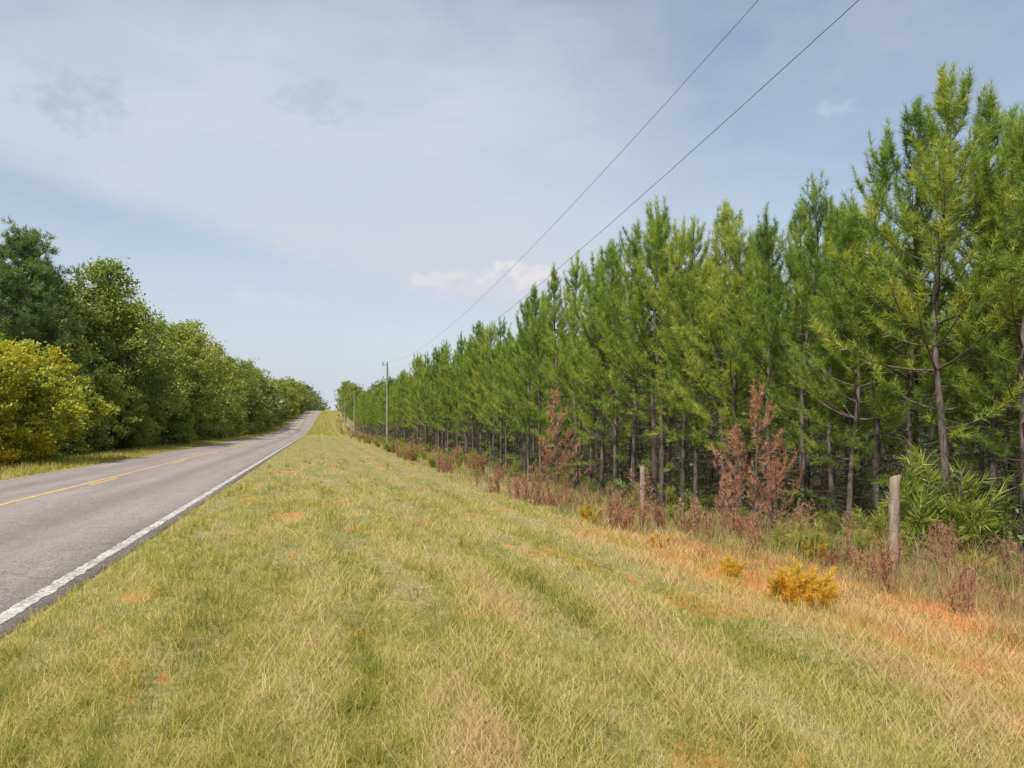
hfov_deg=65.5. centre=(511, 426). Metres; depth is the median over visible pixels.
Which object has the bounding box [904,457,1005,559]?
green weed
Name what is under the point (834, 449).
pine tree
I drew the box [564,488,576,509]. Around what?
dead shrub
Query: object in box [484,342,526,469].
pine tree
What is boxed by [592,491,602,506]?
dead shrub
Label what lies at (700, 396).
pine tree
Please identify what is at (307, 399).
deciduous tree
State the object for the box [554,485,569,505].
dead shrub
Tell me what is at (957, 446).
pine tree
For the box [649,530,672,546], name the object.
yellowing shrub
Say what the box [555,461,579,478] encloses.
green weed
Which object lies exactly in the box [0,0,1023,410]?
sky
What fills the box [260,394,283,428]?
deciduous tree
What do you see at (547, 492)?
dead shrub
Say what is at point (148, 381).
deciduous tree
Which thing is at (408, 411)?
pine tree
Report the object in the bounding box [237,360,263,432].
deciduous tree
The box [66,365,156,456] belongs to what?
leafy shrub
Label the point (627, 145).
power line
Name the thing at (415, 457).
green weed
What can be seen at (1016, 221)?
pine tree
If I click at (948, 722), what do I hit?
dry clippings
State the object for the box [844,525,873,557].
green weed
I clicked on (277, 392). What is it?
deciduous tree
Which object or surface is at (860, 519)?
green weed
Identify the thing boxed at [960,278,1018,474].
pine tree
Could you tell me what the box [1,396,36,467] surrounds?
leafy shrub
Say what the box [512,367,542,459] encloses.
pine tree
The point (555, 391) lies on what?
pine tree
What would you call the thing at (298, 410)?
deciduous tree
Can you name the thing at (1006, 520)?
green weed
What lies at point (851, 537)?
dead shrub
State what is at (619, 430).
pine tree
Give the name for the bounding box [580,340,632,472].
pine tree
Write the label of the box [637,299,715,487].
pine tree
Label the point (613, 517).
dead shrub
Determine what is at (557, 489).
green weed
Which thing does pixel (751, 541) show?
dead shrub
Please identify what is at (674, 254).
pine tree
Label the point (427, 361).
pine tree
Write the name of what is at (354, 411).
utility pole
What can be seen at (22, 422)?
leafy shrub
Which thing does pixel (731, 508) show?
dead shrub
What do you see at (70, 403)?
leafy shrub
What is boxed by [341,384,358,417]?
deciduous tree
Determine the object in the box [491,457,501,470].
green weed
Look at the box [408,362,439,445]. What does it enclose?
pine tree
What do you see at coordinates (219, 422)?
leafy shrub
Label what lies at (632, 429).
pine tree
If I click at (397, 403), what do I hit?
pine tree
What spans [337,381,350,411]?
deciduous tree
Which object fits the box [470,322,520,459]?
pine tree
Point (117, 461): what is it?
road edge line
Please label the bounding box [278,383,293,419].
deciduous tree
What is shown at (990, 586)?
dead shrub
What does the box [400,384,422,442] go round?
pine tree
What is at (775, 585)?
yellowing shrub
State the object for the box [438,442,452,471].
dead shrub
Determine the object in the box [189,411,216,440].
leafy shrub
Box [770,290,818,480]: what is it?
pine tree
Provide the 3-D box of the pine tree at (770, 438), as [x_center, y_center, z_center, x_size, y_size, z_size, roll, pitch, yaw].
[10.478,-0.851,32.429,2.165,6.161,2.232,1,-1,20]
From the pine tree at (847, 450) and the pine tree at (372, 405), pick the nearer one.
the pine tree at (847, 450)
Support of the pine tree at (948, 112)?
on the ground at (380, 462)
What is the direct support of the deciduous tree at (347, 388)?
on the ground at (380, 462)
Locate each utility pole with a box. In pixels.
[354,391,354,431]
[382,362,387,442]
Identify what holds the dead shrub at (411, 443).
on the ground at (380, 462)
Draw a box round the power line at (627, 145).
[341,2,756,398]
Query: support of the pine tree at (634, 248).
on the ground at (380, 462)
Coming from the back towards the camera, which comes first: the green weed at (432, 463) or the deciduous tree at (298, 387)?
the deciduous tree at (298, 387)
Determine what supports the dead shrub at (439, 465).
on the ground at (380, 462)
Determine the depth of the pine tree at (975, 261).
18.48 m
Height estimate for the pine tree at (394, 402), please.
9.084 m
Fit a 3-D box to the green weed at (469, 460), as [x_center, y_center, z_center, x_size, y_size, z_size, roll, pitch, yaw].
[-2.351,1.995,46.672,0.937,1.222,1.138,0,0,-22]
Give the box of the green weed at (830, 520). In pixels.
[816,507,845,538]
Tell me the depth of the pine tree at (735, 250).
19.89 m
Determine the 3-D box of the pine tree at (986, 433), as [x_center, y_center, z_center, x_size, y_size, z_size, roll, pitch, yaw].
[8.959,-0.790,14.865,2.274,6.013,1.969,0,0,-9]
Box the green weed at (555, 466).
[546,460,565,475]
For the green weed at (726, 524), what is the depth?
15.63 m
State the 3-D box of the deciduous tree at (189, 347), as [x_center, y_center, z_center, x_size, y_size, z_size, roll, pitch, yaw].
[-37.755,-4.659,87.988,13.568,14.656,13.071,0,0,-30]
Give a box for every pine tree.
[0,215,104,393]
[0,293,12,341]
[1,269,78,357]
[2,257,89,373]
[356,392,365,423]
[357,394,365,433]
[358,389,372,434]
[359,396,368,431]
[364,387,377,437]
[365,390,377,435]
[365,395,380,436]
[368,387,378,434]
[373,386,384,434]
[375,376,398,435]
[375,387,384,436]
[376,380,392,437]
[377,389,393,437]
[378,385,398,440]
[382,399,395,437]
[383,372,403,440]
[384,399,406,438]
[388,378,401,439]
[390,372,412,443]
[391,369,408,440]
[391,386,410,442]
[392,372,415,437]
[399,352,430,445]
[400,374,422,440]
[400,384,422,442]
[402,363,431,440]
[403,375,416,442]
[403,385,424,438]
[406,356,429,443]
[407,351,435,444]
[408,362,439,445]
[412,345,455,450]
[413,367,435,448]
[417,347,451,449]
[420,383,450,447]
[429,339,461,454]
[429,345,467,455]
[437,349,468,453]
[443,331,475,453]
[446,348,485,452]
[450,334,488,454]
[450,369,470,446]
[453,320,504,459]
[455,325,508,461]
[458,395,482,445]
[461,349,484,449]
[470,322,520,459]
[476,343,497,449]
[478,349,505,449]
[479,316,528,468]
[481,348,545,472]
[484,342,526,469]
[484,392,510,451]
[490,331,529,453]
[492,296,561,479]
[494,284,564,483]
[494,290,571,474]
[501,360,520,451]
[508,335,529,456]
[508,365,535,460]
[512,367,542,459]
[517,262,600,482]
[517,375,554,462]
[524,318,570,462]
[527,344,578,464]
[536,330,572,449]
[540,249,612,488]
[541,340,585,459]
[546,333,572,456]
[552,248,650,485]
[559,277,640,495]
[560,342,597,466]
[562,237,667,496]
[572,217,677,497]
[572,330,612,457]
[576,344,614,469]
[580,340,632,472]
[584,279,642,466]
[590,336,631,459]
[592,194,705,504]
[596,281,669,478]
[599,387,625,454]
[607,213,714,508]
[609,375,647,456]
[610,338,659,464]
[617,369,649,464]
[630,214,727,510]
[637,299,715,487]
[639,323,686,482]
[641,396,677,461]
[642,373,707,471]
[644,298,709,471]
[650,387,708,466]
[655,216,750,513]
[657,197,790,515]
[667,256,725,473]
[667,316,715,465]
[669,216,788,516]
[673,251,758,488]
[674,378,708,458]
[682,271,754,480]
[700,287,734,471]
[700,298,779,481]
[714,201,825,521]
[714,225,798,493]
[718,219,813,499]
[738,263,816,486]
[738,314,778,464]
[741,167,864,512]
[746,380,793,466]
[754,196,884,503]
[765,325,810,465]
[767,194,890,520]
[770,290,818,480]
[771,199,900,514]
[778,203,925,530]
[781,256,893,491]
[788,203,908,506]
[793,303,819,473]
[797,95,992,529]
[802,230,895,498]
[804,324,859,483]
[805,116,949,526]
[808,61,1023,544]
[836,242,897,488]
[855,379,887,476]
[855,381,904,474]
[860,232,983,501]
[864,281,982,503]
[869,259,947,476]
[880,285,969,470]
[892,77,1023,546]
[906,98,1023,528]
[920,171,1018,500]
[928,234,1019,527]
[940,101,1023,522]
[941,234,1014,498]
[943,117,1023,556]
[955,242,1019,504]
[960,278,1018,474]
[996,241,1023,457]
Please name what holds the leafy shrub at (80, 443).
on the ground at (380, 462)
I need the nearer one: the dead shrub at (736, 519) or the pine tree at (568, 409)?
the dead shrub at (736, 519)
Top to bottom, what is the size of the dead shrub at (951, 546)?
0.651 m
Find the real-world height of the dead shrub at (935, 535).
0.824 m
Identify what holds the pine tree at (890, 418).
on the ground at (380, 462)
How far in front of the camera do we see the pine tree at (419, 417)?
82.04 m
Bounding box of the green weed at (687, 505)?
[681,492,704,514]
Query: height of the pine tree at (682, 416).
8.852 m
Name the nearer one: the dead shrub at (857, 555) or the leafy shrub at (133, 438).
the dead shrub at (857, 555)
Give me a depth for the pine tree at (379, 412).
119.76 m
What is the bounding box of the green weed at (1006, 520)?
[981,490,1023,554]
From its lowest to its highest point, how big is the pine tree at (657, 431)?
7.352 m
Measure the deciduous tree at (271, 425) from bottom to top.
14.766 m
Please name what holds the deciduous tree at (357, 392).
on the ground at (380, 462)
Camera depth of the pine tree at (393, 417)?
101.72 m
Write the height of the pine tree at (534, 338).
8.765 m
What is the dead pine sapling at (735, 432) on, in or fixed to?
on the ground at (380, 462)
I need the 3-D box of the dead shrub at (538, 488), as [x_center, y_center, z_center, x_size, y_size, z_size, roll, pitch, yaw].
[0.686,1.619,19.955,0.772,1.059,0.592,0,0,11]
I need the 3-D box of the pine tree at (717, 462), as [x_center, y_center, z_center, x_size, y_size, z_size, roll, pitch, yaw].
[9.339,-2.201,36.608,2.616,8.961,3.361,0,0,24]
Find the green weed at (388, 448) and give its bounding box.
[385,441,394,451]
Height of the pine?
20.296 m
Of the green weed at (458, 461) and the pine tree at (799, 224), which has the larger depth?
the green weed at (458, 461)
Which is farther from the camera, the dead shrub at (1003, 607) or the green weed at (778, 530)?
the green weed at (778, 530)
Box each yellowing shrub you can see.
[577,500,604,523]
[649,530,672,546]
[717,552,748,577]
[763,564,804,601]
[772,556,842,607]
[798,564,841,609]
[800,531,831,562]
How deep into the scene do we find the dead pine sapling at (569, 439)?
28.14 m
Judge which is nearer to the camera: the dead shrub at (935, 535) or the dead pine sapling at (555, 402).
the dead shrub at (935, 535)
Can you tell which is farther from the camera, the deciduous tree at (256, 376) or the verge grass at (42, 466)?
the deciduous tree at (256, 376)
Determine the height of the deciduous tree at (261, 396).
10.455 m
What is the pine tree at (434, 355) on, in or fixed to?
on the ground at (380, 462)
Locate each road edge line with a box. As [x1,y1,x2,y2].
[0,411,306,482]
[0,415,317,623]
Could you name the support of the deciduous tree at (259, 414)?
on the ground at (380, 462)
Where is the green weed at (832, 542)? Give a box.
[823,531,841,561]
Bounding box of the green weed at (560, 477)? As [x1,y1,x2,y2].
[559,472,572,487]
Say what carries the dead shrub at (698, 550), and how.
on the ground at (380, 462)
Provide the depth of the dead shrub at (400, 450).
49.02 m
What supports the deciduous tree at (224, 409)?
on the ground at (380, 462)
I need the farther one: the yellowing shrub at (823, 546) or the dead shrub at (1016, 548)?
the yellowing shrub at (823, 546)
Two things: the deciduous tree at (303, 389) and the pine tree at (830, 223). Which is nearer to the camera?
the pine tree at (830, 223)
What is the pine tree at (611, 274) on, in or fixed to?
on the ground at (380, 462)
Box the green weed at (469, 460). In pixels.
[465,451,478,466]
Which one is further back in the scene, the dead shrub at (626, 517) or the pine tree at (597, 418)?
the pine tree at (597, 418)
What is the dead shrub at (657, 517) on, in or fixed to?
on the ground at (380, 462)
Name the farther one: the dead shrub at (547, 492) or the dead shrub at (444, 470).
the dead shrub at (444, 470)
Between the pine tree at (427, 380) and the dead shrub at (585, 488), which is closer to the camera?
the dead shrub at (585, 488)
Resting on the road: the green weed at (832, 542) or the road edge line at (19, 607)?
the road edge line at (19, 607)
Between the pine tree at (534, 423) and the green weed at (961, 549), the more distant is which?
the pine tree at (534, 423)
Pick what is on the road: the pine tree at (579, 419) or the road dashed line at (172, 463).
the road dashed line at (172, 463)
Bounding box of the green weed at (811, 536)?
[785,515,827,559]
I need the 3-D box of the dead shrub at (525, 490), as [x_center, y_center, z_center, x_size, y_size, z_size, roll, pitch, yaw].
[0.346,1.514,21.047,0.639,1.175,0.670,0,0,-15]
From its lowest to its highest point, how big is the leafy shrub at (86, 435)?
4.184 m
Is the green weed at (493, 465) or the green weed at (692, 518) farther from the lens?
the green weed at (493, 465)
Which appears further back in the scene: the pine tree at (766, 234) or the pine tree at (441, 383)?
the pine tree at (441, 383)
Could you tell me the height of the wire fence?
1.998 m
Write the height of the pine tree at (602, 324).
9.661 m
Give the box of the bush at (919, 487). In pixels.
[873,438,1019,562]
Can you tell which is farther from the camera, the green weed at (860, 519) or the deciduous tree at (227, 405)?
the deciduous tree at (227, 405)
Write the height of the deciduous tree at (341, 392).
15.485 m
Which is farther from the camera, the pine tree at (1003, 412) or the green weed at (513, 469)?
the green weed at (513, 469)
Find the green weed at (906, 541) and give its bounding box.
[876,527,915,561]
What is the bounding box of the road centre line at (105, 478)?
[0,411,312,505]
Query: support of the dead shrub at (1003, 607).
on the ground at (380, 462)
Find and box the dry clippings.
[68,460,1023,767]
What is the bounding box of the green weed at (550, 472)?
[532,462,554,480]
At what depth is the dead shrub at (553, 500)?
19.45 m
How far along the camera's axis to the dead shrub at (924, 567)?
9.55 m
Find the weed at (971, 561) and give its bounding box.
[958,549,999,576]
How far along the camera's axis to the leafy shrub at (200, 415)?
89.43 m
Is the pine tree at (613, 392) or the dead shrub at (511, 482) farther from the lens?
the pine tree at (613, 392)
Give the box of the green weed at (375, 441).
[374,438,381,446]
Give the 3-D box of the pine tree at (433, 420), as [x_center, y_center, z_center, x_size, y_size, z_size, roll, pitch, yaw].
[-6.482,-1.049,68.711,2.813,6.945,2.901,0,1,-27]
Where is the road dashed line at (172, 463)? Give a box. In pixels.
[90,418,305,484]
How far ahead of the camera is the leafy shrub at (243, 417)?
137.96 m
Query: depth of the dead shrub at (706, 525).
13.34 m
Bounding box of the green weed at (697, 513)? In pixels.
[685,505,704,521]
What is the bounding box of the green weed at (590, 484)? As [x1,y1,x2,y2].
[582,478,596,494]
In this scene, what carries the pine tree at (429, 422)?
on the ground at (380, 462)
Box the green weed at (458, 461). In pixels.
[455,459,463,467]
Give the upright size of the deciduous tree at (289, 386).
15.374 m
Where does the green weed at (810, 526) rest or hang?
on the ground at (380, 462)
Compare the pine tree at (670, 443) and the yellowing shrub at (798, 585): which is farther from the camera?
the pine tree at (670, 443)
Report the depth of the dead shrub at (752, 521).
13.86 m
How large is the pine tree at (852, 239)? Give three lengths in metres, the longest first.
6.535 x 3.166 x 2.694 m
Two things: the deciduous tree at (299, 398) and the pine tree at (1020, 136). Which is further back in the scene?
the deciduous tree at (299, 398)
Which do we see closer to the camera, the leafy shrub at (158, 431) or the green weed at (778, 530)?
the green weed at (778, 530)
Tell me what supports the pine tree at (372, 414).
on the ground at (380, 462)
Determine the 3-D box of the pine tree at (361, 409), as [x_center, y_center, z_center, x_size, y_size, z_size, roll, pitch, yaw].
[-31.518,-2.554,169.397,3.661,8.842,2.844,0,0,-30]
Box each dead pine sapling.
[535,430,564,492]
[537,387,593,488]
[557,428,584,491]
[707,471,738,532]
[708,378,799,531]
[711,424,766,526]
[747,455,793,534]
[750,430,808,529]
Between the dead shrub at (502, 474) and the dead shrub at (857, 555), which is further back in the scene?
the dead shrub at (502, 474)
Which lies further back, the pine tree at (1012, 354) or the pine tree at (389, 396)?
the pine tree at (389, 396)
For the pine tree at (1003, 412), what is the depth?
20.76 m
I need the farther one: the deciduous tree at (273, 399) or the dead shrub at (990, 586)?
the deciduous tree at (273, 399)
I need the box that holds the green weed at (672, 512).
[665,501,677,520]
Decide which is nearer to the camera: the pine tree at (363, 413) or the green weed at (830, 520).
the green weed at (830, 520)
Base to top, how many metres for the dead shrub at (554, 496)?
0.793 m
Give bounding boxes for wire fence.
[640,466,1023,582]
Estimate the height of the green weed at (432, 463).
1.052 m
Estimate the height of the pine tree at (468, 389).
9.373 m
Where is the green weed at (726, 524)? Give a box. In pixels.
[718,515,742,536]
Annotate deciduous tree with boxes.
[0,280,139,434]
[64,256,183,447]
[72,331,171,396]
[77,286,185,445]
[108,314,186,434]
[139,321,207,413]
[154,319,238,440]
[164,319,238,438]
[179,357,236,436]
[199,341,247,418]
[218,354,250,432]
[220,356,264,433]
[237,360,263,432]
[240,381,274,433]
[252,367,277,429]
[254,389,269,432]
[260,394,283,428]
[262,378,281,428]
[264,376,282,420]
[272,380,294,418]
[272,384,283,424]
[275,383,290,417]
[276,377,304,416]
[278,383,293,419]
[288,376,302,406]
[289,381,305,413]
[289,401,298,415]
[290,387,299,414]
[291,387,303,414]
[297,380,309,405]
[302,389,313,408]
[336,380,354,410]
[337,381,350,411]
[337,385,352,416]
[338,382,354,410]
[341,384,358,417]
[344,390,362,420]
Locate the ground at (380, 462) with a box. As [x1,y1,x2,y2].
[0,412,1023,767]
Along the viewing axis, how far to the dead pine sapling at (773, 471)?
15.81 m
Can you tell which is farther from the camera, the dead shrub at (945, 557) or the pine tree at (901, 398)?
the pine tree at (901, 398)
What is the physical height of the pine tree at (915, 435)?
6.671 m
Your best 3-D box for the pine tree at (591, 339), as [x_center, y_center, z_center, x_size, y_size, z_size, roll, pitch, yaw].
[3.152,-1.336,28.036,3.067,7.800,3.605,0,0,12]
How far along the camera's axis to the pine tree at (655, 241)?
22.90 m
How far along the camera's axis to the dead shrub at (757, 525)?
14.92 m
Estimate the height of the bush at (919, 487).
2.272 m
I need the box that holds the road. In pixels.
[0,411,320,638]
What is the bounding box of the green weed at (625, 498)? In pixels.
[622,494,636,508]
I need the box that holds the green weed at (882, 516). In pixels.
[866,484,931,556]
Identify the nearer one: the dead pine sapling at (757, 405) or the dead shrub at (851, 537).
the dead shrub at (851, 537)
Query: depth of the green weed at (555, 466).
35.60 m
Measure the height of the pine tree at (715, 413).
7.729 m
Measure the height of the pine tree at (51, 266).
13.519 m
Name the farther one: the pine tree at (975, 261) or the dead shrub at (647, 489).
the dead shrub at (647, 489)
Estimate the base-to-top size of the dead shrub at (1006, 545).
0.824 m
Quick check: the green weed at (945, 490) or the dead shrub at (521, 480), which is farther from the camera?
the dead shrub at (521, 480)
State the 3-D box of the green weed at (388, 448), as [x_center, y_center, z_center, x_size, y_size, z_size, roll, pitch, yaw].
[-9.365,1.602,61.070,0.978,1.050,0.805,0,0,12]
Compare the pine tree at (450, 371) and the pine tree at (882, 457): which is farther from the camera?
the pine tree at (450, 371)
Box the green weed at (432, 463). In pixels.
[427,451,440,467]
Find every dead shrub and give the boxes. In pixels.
[390,438,397,452]
[394,443,401,456]
[402,437,417,460]
[407,439,421,455]
[417,437,428,455]
[431,443,439,459]
[433,439,444,460]
[433,454,445,471]
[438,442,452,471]
[441,462,447,473]
[449,445,465,463]
[457,447,475,471]
[469,452,489,475]
[472,451,485,475]
[480,468,503,494]
[490,463,506,480]
[505,476,520,499]
[506,472,521,495]
[507,471,527,490]
[514,463,535,502]
[523,475,533,501]
[528,473,553,504]
[541,479,553,500]
[546,484,569,509]
[546,486,569,512]
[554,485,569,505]
[560,476,573,495]
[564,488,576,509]
[571,492,588,509]
[579,482,591,502]
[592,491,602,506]
[602,483,637,530]
[612,488,632,531]
[622,482,652,531]
[625,467,653,514]
[648,497,668,529]
[670,509,700,535]
[677,497,704,538]
[697,535,711,561]
[699,511,718,542]
[717,499,741,539]
[720,502,738,525]
[720,517,739,537]
[724,500,764,537]
[741,513,764,549]
[742,501,760,538]
[750,525,766,545]
[770,515,790,545]
[788,500,815,537]
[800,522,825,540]
[816,540,841,570]
[821,521,837,545]
[835,514,863,542]
[837,531,855,567]
[838,525,865,572]
[856,527,894,583]
[867,530,910,594]
[876,531,909,585]
[905,552,933,589]
[912,523,953,567]
[925,541,959,582]
[931,515,964,562]
[937,559,987,616]
[940,534,959,567]
[949,563,976,598]
[962,562,999,601]
[986,531,1023,580]
[990,570,1022,618]
[1008,541,1023,590]
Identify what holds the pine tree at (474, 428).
on the ground at (380, 462)
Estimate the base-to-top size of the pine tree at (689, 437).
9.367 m
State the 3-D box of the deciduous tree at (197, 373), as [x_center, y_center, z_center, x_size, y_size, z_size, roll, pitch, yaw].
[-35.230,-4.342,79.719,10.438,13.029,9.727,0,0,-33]
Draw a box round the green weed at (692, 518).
[683,511,702,526]
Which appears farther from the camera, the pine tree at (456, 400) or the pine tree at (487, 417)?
the pine tree at (487, 417)
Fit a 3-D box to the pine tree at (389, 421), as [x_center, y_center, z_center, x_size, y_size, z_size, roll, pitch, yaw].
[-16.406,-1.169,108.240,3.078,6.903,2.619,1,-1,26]
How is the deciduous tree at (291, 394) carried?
on the ground at (380, 462)
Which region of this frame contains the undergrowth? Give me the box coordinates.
[390,425,1023,565]
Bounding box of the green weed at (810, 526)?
[802,511,816,528]
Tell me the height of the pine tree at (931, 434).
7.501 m
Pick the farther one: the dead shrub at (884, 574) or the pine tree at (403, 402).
the pine tree at (403, 402)
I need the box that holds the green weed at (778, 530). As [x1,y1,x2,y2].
[757,520,792,551]
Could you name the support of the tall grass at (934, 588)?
on the ground at (380, 462)
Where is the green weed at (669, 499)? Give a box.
[664,484,678,506]
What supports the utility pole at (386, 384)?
on the ground at (380, 462)
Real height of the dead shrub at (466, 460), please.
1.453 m
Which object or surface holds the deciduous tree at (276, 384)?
on the ground at (380, 462)
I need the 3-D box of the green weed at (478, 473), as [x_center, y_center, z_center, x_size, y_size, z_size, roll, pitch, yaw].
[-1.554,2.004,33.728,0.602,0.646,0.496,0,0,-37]
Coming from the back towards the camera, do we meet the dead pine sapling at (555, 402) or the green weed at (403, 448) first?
the green weed at (403, 448)
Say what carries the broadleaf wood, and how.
on the ground at (380, 462)
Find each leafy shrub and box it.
[0,331,119,463]
[0,332,92,465]
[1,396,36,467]
[14,412,42,427]
[15,421,61,458]
[16,396,88,458]
[37,370,121,455]
[58,412,103,455]
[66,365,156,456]
[97,385,159,451]
[108,378,167,448]
[136,392,171,446]
[140,382,197,445]
[153,392,196,443]
[153,397,196,444]
[186,404,213,440]
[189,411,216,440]
[192,403,211,439]
[199,402,226,438]
[217,416,237,437]
[220,408,247,436]
[231,419,249,435]
[238,409,252,433]
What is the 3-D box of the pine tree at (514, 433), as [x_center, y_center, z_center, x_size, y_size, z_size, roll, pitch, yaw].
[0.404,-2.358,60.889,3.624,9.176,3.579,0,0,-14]
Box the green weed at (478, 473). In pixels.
[470,467,482,477]
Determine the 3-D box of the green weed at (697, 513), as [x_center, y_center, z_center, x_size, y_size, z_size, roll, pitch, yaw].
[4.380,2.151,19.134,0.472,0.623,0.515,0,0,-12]
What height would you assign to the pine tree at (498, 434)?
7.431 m
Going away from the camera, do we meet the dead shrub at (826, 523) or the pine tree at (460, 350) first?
the dead shrub at (826, 523)
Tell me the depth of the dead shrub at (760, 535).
13.17 m
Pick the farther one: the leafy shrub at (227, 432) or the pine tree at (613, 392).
the leafy shrub at (227, 432)
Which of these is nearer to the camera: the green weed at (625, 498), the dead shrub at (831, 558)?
the dead shrub at (831, 558)
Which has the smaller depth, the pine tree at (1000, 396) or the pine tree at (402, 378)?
the pine tree at (1000, 396)
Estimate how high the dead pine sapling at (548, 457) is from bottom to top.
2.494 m
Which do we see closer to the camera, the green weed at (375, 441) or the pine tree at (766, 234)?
the pine tree at (766, 234)
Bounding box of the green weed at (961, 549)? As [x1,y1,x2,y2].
[954,542,968,557]
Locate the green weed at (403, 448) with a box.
[395,442,410,456]
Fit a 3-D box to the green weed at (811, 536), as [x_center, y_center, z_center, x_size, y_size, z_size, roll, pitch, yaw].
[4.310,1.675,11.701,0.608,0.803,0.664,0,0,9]
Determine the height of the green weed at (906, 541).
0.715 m
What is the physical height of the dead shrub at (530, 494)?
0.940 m
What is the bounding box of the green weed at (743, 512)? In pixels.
[735,506,753,523]
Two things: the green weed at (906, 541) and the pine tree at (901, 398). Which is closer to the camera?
the green weed at (906, 541)
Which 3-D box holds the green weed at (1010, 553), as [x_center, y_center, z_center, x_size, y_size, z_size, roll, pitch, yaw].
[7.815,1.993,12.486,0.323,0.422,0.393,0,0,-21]
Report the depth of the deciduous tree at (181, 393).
71.30 m
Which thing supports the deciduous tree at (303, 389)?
on the ground at (380, 462)
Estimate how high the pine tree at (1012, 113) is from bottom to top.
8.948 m
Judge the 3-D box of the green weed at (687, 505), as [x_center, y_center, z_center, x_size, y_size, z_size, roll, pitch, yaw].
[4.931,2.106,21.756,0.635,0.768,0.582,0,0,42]
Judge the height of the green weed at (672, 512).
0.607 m
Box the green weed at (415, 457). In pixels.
[410,450,418,460]
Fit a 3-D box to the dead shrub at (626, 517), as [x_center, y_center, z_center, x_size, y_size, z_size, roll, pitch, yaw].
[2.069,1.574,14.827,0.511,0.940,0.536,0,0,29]
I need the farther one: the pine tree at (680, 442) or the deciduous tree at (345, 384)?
the deciduous tree at (345, 384)
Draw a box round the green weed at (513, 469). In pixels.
[503,459,522,477]
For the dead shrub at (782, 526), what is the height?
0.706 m
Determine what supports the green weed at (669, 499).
on the ground at (380, 462)
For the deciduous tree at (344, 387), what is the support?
on the ground at (380, 462)
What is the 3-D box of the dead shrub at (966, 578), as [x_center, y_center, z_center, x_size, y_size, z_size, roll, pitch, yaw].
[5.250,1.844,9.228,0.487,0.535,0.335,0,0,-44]
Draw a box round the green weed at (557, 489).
[552,484,561,494]
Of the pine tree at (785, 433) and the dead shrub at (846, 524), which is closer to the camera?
the dead shrub at (846, 524)
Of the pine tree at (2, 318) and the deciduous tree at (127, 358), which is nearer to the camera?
the pine tree at (2, 318)
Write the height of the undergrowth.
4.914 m
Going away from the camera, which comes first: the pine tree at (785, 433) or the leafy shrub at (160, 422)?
the pine tree at (785, 433)
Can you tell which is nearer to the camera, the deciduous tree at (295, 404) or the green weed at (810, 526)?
the green weed at (810, 526)
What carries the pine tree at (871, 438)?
on the ground at (380, 462)
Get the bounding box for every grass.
[0,434,264,479]
[344,422,1023,671]
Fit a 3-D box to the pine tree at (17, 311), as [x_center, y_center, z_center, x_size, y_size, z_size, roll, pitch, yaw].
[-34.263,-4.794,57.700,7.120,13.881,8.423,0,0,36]
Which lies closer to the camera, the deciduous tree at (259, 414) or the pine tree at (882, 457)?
the pine tree at (882, 457)
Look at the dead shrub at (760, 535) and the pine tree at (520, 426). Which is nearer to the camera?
the dead shrub at (760, 535)
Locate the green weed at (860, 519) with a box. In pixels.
[838,503,887,550]
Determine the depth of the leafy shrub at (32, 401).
35.94 m
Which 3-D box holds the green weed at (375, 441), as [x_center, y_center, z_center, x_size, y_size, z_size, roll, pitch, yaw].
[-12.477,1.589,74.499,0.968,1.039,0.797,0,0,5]
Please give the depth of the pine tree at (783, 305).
25.77 m
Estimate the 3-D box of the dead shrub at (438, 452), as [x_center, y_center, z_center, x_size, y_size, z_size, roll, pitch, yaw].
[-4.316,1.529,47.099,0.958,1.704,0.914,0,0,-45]
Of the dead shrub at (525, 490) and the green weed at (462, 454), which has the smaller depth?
the dead shrub at (525, 490)
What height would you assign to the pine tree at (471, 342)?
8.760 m
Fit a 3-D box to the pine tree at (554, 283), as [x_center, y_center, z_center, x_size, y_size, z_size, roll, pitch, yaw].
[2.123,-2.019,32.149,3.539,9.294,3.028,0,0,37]
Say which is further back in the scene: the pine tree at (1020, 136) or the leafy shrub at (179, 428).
the leafy shrub at (179, 428)
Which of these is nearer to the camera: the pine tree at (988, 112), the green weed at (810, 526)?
the pine tree at (988, 112)
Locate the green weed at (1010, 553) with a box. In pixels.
[1000,542,1019,560]
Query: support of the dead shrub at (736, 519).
on the ground at (380, 462)
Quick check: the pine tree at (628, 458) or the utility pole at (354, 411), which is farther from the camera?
the utility pole at (354, 411)
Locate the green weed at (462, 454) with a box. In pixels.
[459,448,466,461]
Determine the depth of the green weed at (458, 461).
44.99 m
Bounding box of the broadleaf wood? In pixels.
[235,362,402,430]
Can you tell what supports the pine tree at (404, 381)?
on the ground at (380, 462)
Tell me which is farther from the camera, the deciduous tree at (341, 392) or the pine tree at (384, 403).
the deciduous tree at (341, 392)
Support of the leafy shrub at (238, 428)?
on the ground at (380, 462)
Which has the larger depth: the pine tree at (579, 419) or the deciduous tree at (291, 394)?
the deciduous tree at (291, 394)
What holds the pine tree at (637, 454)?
on the ground at (380, 462)
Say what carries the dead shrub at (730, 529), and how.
on the ground at (380, 462)
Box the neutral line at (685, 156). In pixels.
[343,0,858,406]
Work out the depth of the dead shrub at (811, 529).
13.27 m
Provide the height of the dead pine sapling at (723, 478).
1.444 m
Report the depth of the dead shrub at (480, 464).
36.36 m
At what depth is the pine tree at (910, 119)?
14.60 m
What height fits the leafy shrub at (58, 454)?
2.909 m

